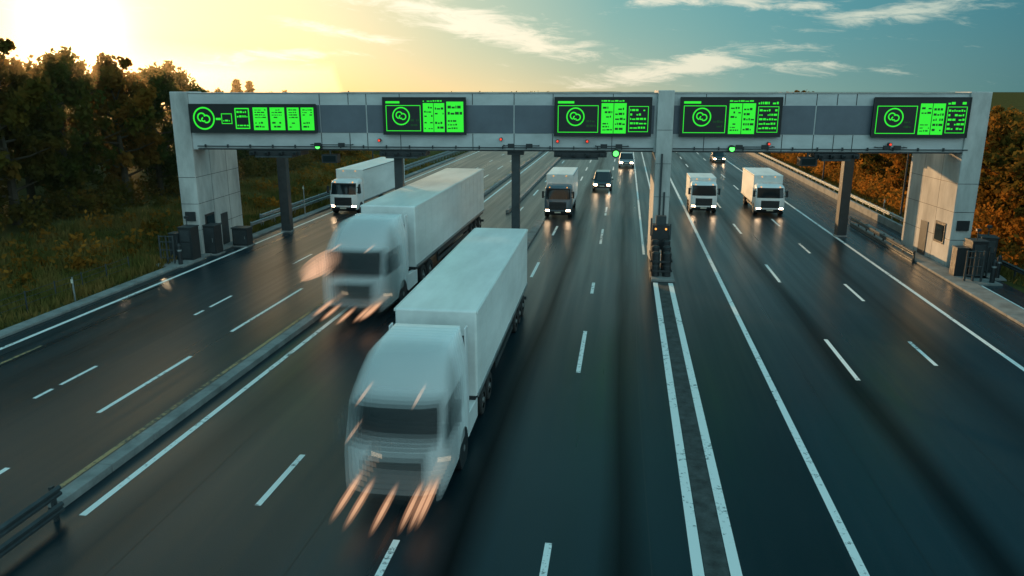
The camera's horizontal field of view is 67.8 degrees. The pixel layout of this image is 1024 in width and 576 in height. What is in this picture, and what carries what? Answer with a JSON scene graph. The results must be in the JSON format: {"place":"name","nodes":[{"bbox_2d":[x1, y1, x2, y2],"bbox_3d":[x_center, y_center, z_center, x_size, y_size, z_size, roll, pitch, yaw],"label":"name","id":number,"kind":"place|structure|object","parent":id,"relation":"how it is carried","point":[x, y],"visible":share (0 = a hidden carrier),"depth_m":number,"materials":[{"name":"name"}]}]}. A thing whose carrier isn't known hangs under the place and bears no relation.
{"place":"outdoors","nodes":[
{"label":"outdoors","id":0,"kind":"place"},
{"bbox_2d":[0,151,1023,575],"bbox_3d":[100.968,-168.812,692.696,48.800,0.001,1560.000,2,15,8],"label":"road","id":1,"kind":"structure","parent":0,"point":[554,451],"depth_m":25.50,"materials":[{"name":"grey asphalt"}]},
{"bbox_2d":[0,485,64,558],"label":"guard rail","id":2,"kind":"object","parent":1,"relation":"on","point":[53,494],"visible":0.98,"depth_m":18.18,"materials":[{"name":"metal"}]},
{"bbox_2d":[156,216,206,267],"bbox_3d":[-20.855,-2.978,47.629,2.000,2.850,2.700,2,15,8],"label":"toll machine","id":3,"kind":"object","parent":1,"relation":"on","point":[184,242],"visible":0.99,"depth_m":47.86,"materials":[{"name":"metal"}]},
{"bbox_2d":[48,297,340,507],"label":"kerb","id":4,"kind":"structure","parent":1,"relation":"on","point":[79,486],"depth_m":24.97,"materials":[{"name":"concrete"}]},
{"bbox_2d":[202,223,225,255],"bbox_3d":[-19.801,-3.232,50.380,1.100,2.000,1.100,2,15,8],"label":"utility cabinet","id":5,"kind":"object","parent":1,"relation":"on","point":[213,241],"visible":0.98,"depth_m":50.01,"materials":[{"name":"grey metal"}]},
{"bbox_2d":[0,158,454,338],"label":"roadside kerb","id":6,"kind":"structure","parent":1,"relation":"on","point":[24,325],"depth_m":41.48,"materials":[{"name":"concrete"}]},
{"bbox_2d":[230,226,254,246],"bbox_3d":[-18.753,-3.589,53.053,1.300,1.350,1.000,2,15,8],"label":"utility cabinet","id":7,"kind":"object","parent":1,"relation":"on","point":[242,236],"visible":1,"depth_m":52.69,"materials":[{"name":"grey metal"}]},
{"bbox_2d":[327,157,404,212],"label":"box truck","id":8,"kind":"object","parent":1,"relation":"on","point":[354,187],"visible":0.82,"depth_m":67.50,"materials":[{"name":"white metal"}]},
{"bbox_2d":[330,168,483,305],"bbox_3d":[-5.889,-3.532,46.401,3.860,4.752,27.934,2,15,8],"label":"semi truck","id":9,"kind":"object","parent":1,"relation":"on","point":[388,241],"visible":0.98,"depth_m":40.03,"materials":[{"name":"white metal"}]},
{"bbox_2d":[336,151,543,296],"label":"kerb","id":10,"kind":"structure","parent":1,"relation":"on","point":[493,186],"depth_m":91.96,"materials":[{"name":"concrete"}]},
{"bbox_2d":[354,228,527,475],"bbox_3d":[-1.867,1.698,27.494,2.940,4.092,21.290,2,15,7],"label":"semi truck","id":11,"kind":"object","parent":1,"relation":"on","point":[459,309],"visible":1,"depth_m":21.76,"materials":[{"name":"white metal"}]},
{"bbox_2d":[0,151,1023,575],"bbox_3d":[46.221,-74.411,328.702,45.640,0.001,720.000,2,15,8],"label":"road markings","id":12,"kind":"object","parent":1,"relation":"on","point":[726,525],"visible":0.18,"depth_m":25.89,"materials":[{"name":"white paint"}]},
{"bbox_2d":[1,151,1023,575],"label":"tar seams","id":13,"kind":"object","parent":1,"relation":"on","point":[639,411],"visible":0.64,"depth_m":24.37,"materials":[{"name":"black asphalt"}]},
{"bbox_2d":[506,157,559,212],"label":"lane divider kerb","id":14,"kind":"structure","parent":1,"relation":"on","point":[527,191],"depth_m":85.26,"materials":[{"name":"concrete"}]},
{"bbox_2d":[527,220,543,247],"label":"lane divider kerb","id":15,"kind":"structure","parent":1,"relation":"on","point":[533,231],"depth_m":57.78,"materials":[{"name":"concrete"}]},
{"bbox_2d":[542,167,577,216],"bbox_3d":[4.429,-8.570,67.788,2.723,3.546,8.264,2,15,8],"label":"box truck","id":16,"kind":"object","parent":1,"relation":"on","point":[561,194],"visible":1,"depth_m":64.28,"materials":[{"name":"white metal"}]},
{"bbox_2d":[169,90,992,267],"bbox_3d":[3.560,-7.992,51.824,49.250,10.550,11.140,1,15,4],"label":"toll gantry","id":17,"kind":"object","parent":1,"relation":"on","point":[940,138],"visible":0.97,"depth_m":46.41,"materials":[{"name":"metal"}]},
{"bbox_2d":[592,170,612,190],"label":"suv","id":18,"kind":"object","parent":1,"relation":"on","point":[603,178],"visible":1,"depth_m":82.04,"materials":[{"name":"grey metal"}]},
{"bbox_2d":[618,152,634,167],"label":"car","id":19,"kind":"object","parent":1,"relation":"on","point":[626,158],"visible":0.98,"depth_m":106.86,"materials":[{"name":"silver metal"}]},
{"bbox_2d":[646,236,674,281],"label":"median kerb","id":20,"kind":"structure","parent":1,"relation":"on","point":[660,278],"depth_m":43.27,"materials":[{"name":"concrete"}]},
{"bbox_2d":[649,215,671,278],"bbox_3d":[8.729,-2.433,44.721,1.240,3.255,3.200,2,15,8],"label":"crash cushion","id":21,"kind":"object","parent":20,"relation":"on","point":[660,234],"visible":0.99,"depth_m":44.68,"materials":[{"name":"black plastic"}]},
{"bbox_2d":[658,283,729,575],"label":"median strip","id":22,"kind":"object","parent":1,"relation":"on","point":[713,552],"visible":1,"depth_m":22.39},
{"bbox_2d":[685,173,720,212],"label":"box truck","id":23,"kind":"object","parent":1,"relation":"on","point":[701,191],"visible":1,"depth_m":66.67,"materials":[{"name":"white metal"}]},
{"bbox_2d":[710,152,725,162],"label":"sedan car","id":24,"kind":"object","parent":1,"relation":"on","point":[716,156],"visible":0.98,"depth_m":114.33,"materials":[{"name":"grey metal"}]},
{"bbox_2d":[741,167,788,214],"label":"box truck","id":25,"kind":"object","parent":1,"relation":"on","point":[762,190],"visible":1,"depth_m":65.96,"materials":[{"name":"white metal"}]},
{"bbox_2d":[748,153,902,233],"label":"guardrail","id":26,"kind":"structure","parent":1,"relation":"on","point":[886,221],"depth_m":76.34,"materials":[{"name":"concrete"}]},
{"bbox_2d":[850,216,915,261],"bbox_3d":[26.292,-3.625,54.606,0.230,0.800,14.000,2,15,8],"label":"guard rail","id":27,"kind":"object","parent":1,"relation":"on","point":[891,241],"visible":0.95,"depth_m":53.22,"materials":[{"name":"metal"}]},
{"bbox_2d":[855,224,1023,326],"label":"toll island","id":28,"kind":"structure","parent":1,"relation":"on","point":[1005,307],"depth_m":41.41,"materials":[{"name":"concrete"}]},
{"bbox_2d":[949,229,1002,285],"bbox_3d":[26.278,-1.835,43.223,2.000,2.850,2.700,1,15,4],"label":"toll machine","id":29,"kind":"object","parent":28,"relation":"on","point":[968,260],"visible":0.99,"depth_m":43.42,"materials":[{"name":"metal"}]},
{"bbox_2d":[963,225,1006,280],"bbox_3d":[27.480,-2.146,44.423,2.000,2.850,2.700,4,15,16],"label":"toll machine","id":30,"kind":"object","parent":28,"relation":"on","point":[993,244],"visible":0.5,"depth_m":44.38,"materials":[{"name":"metal"}]},
{"bbox_2d":[0,92,1023,329],"bbox_3d":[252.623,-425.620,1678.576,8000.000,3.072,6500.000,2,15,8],"label":"ground","id":31,"kind":"structure","parent":0,"point":[1005,100],"depth_m":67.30,"materials":[{"name":"green plant"}]},
{"bbox_2d":[2,62,13,136],"bbox_3d":[-40.134,-11.225,54.008,11.767,13.282,14.632,-11,18,-37],"label":"broadleaf tree","id":32,"kind":"object","parent":31,"relation":"on","point":[8,132],"visible":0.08,"depth_m":57.26,"materials":[{"name":"green plant"}]},
{"bbox_2d":[0,97,30,172],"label":"broadleaf tree","id":33,"kind":"object","parent":31,"relation":"on","point":[17,118],"visible":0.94,"depth_m":48.06,"materials":[{"name":"green plant"}]},
{"bbox_2d":[0,37,65,224],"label":"broadleaf tree","id":34,"kind":"object","parent":31,"relation":"on","point":[19,83],"visible":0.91,"depth_m":51.68,"materials":[{"name":"green plant"}]},
{"bbox_2d":[12,60,74,150],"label":"broadleaf tree","id":35,"kind":"object","parent":31,"relation":"on","point":[66,110],"visible":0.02,"depth_m":74.78,"materials":[{"name":"green plant"}]},
{"bbox_2d":[7,101,83,203],"bbox_3d":[-39.025,-12.532,62.693,9.084,11.425,9.656,-10,18,-35],"label":"broadleaf tree","id":36,"kind":"object","parent":31,"relation":"on","point":[31,192],"visible":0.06,"depth_m":62.65,"materials":[{"name":"green plant"}]},
{"bbox_2d":[0,256,129,312],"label":"wire fence","id":37,"kind":"object","parent":31,"relation":"on","point":[106,269],"visible":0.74,"depth_m":39.46,"materials":[{"name":"metal"}]},
{"bbox_2d":[40,54,93,189],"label":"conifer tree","id":38,"kind":"object","parent":31,"relation":"on","point":[64,106],"visible":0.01,"depth_m":66.17,"materials":[{"name":"green plant"}]},
{"bbox_2d":[70,277,75,300],"bbox_3d":[-22.558,0.109,39.233,0.120,1.350,0.100,2,15,8],"label":"marker post","id":39,"kind":"object","parent":31,"relation":"on","point":[71,280],"visible":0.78,"depth_m":39.18,"materials":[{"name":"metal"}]},
{"bbox_2d":[0,46,156,210],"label":"broadleaf tree","id":40,"kind":"object","parent":31,"relation":"on","point":[71,81],"visible":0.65,"depth_m":56.91,"materials":[{"name":"green plant"}]},
{"bbox_2d":[64,71,140,173],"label":"broadleaf tree","id":41,"kind":"object","parent":31,"relation":"on","point":[108,110],"visible":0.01,"depth_m":71.22,"materials":[{"name":"green plant"}]},
{"bbox_2d":[54,52,166,203],"bbox_3d":[-32.551,-12.419,60.735,9.004,12.286,9.548,-5,15,-19],"label":"broadleaf tree","id":42,"kind":"object","parent":31,"relation":"on","point":[131,92],"visible":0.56,"depth_m":60.18,"materials":[{"name":"green plant"}]},
{"bbox_2d":[127,124,156,175],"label":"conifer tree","id":43,"kind":"object","parent":31,"relation":"on","point":[135,166],"visible":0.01,"depth_m":81.28,"materials":[{"name":"green plant"}]},
{"bbox_2d":[93,65,205,194],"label":"broadleaf tree","id":44,"kind":"object","parent":31,"relation":"on","point":[163,78],"visible":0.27,"depth_m":66.06,"materials":[{"name":"green plant"}]},
{"bbox_2d":[107,60,197,186],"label":"broadleaf tree","id":45,"kind":"object","parent":31,"relation":"on","point":[180,79],"visible":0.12,"depth_m":70.81,"materials":[{"name":"green plant"}]},
{"bbox_2d":[0,150,378,235],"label":"undergrowth","id":46,"kind":"object","parent":31,"relation":"on","point":[248,167],"visible":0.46,"depth_m":58.51,"materials":[{"name":"green plant"}]},
{"bbox_2d":[157,87,247,163],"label":"broadleaf tree","id":47,"kind":"object","parent":31,"relation":"on","point":[238,151],"visible":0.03,"depth_m":78.15,"materials":[{"name":"green plant"}]},
{"bbox_2d":[0,150,406,293],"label":"undergrowth","id":48,"kind":"object","parent":31,"relation":"on","point":[78,261],"visible":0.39,"depth_m":50.39,"materials":[{"name":"green plant"}]},
{"bbox_2d":[230,79,264,173],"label":"conifer tree","id":49,"kind":"object","parent":31,"relation":"on","point":[235,85],"visible":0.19,"depth_m":83.02,"materials":[{"name":"green plant"}]},
{"bbox_2d":[244,80,269,158],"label":"conifer tree","id":50,"kind":"object","parent":31,"relation":"on","point":[249,86],"visible":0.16,"depth_m":87.84,"materials":[{"name":"green plant"}]},
{"bbox_2d":[302,185,305,214],"bbox_3d":[-17.727,-7.342,65.074,0.120,2.800,0.100,2,15,8],"label":"marker post","id":51,"kind":"object","parent":31,"relation":"on","point":[304,199],"visible":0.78,"depth_m":64.99,"materials":[{"name":"metal"}]},
{"bbox_2d":[250,151,464,225],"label":"guard rail","id":52,"kind":"object","parent":31,"relation":"on","point":[263,219],"visible":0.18,"depth_m":69.29,"materials":[{"name":"metal"}]},
{"bbox_2d":[821,161,824,184],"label":"camera pole","id":53,"kind":"object","parent":31,"relation":"on","point":[823,172],"depth_m":87.19,"materials":[{"name":"metal"}]},
{"bbox_2d":[758,153,903,223],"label":"guard rail","id":54,"kind":"object","parent":31,"relation":"on","point":[884,211],"visible":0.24,"depth_m":77.48,"materials":[{"name":"metal"}]},
{"bbox_2d":[827,156,871,169],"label":"autumn tree","id":55,"kind":"object","parent":31,"relation":"on","point":[830,163],"visible":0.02,"depth_m":96.53,"materials":[{"name":"orange plant"}]},
{"bbox_2d":[855,153,890,176],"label":"autumn tree","id":56,"kind":"object","parent":31,"relation":"on","point":[867,160],"depth_m":89.67,"materials":[{"name":"orange plant"}]},
{"bbox_2d":[854,153,905,187],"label":"autumn tree","id":57,"kind":"object","parent":31,"relation":"on","point":[873,165],"visible":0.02,"depth_m":86.19,"materials":[{"name":"orange plant"}]},
{"bbox_2d":[859,153,910,189],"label":"autumn tree","id":58,"kind":"object","parent":31,"relation":"on","point":[875,158],"visible":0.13,"depth_m":81.01,"materials":[{"name":"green plant"}]},
{"bbox_2d":[879,153,911,189],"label":"autumn tree","id":59,"kind":"object","parent":31,"relation":"on","point":[900,161],"visible":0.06,"depth_m":75.26,"materials":[{"name":"orange plant"}]},
{"bbox_2d":[770,153,1023,268],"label":"undergrowth","id":60,"kind":"object","parent":31,"relation":"on","point":[983,219],"visible":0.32,"depth_m":69.06,"materials":[{"name":"orange plant"}]},
{"bbox_2d":[899,154,908,221],"bbox_3d":[30.970,-8.535,62.024,2.039,6.980,0.240,2,15,8],"label":"camera pole","id":61,"kind":"object","parent":31,"relation":"on","point":[902,200],"visible":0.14,"depth_m":61.95,"materials":[{"name":"metal"}]},
{"bbox_2d":[898,154,911,178],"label":"autumn tree","id":62,"kind":"object","parent":31,"relation":"on","point":[902,173],"visible":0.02,"depth_m":72.54,"materials":[{"name":"orange plant"}]},
{"bbox_2d":[975,130,1011,209],"bbox_3d":[39.498,-9.910,64.329,7.938,8.795,8.347,-2,15,-6],"label":"autumn tree","id":63,"kind":"object","parent":31,"relation":"on","point":[989,188],"visible":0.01,"depth_m":64.63,"materials":[{"name":"orange plant"}]},
{"bbox_2d":[976,111,1023,210],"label":"autumn tree","id":64,"kind":"object","parent":31,"relation":"on","point":[990,147],"visible":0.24,"depth_m":57.86,"materials":[{"name":"orange plant"}]},
{"bbox_2d":[977,119,1023,241],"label":"autumn tree","id":65,"kind":"object","parent":31,"relation":"on","point":[1018,139],"visible":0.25,"depth_m":55.73,"materials":[{"name":"orange plant"}]},
{"bbox_2d":[983,110,1023,202],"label":"autumn tree","id":66,"kind":"object","parent":31,"relation":"on","point":[1014,164],"visible":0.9,"depth_m":51.09,"materials":[{"name":"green plant"}]},
{"bbox_2d":[989,106,1018,119],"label":"autumn tree","id":67,"kind":"object","parent":31,"relation":"on","point":[998,110],"visible":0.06,"depth_m":89.35,"materials":[{"name":"orange plant"}]},
{"bbox_2d":[996,257,1023,279],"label":"guard rail","id":68,"kind":"object","parent":31,"relation":"on","point":[1015,268],"visible":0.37,"depth_m":43.74,"materials":[{"name":"metal"}]},
{"bbox_2d":[999,186,1023,217],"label":"autumn tree","id":69,"kind":"object","parent":31,"relation":"on","point":[1011,195],"visible":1,"depth_m":49.32,"materials":[{"name":"orange plant"}]},
{"bbox_2d":[0,0,1023,91],"label":"sky","id":70,"kind":"structure","parent":0,"point":[276,45],"materials":[{"name":"blue"}]}
]}

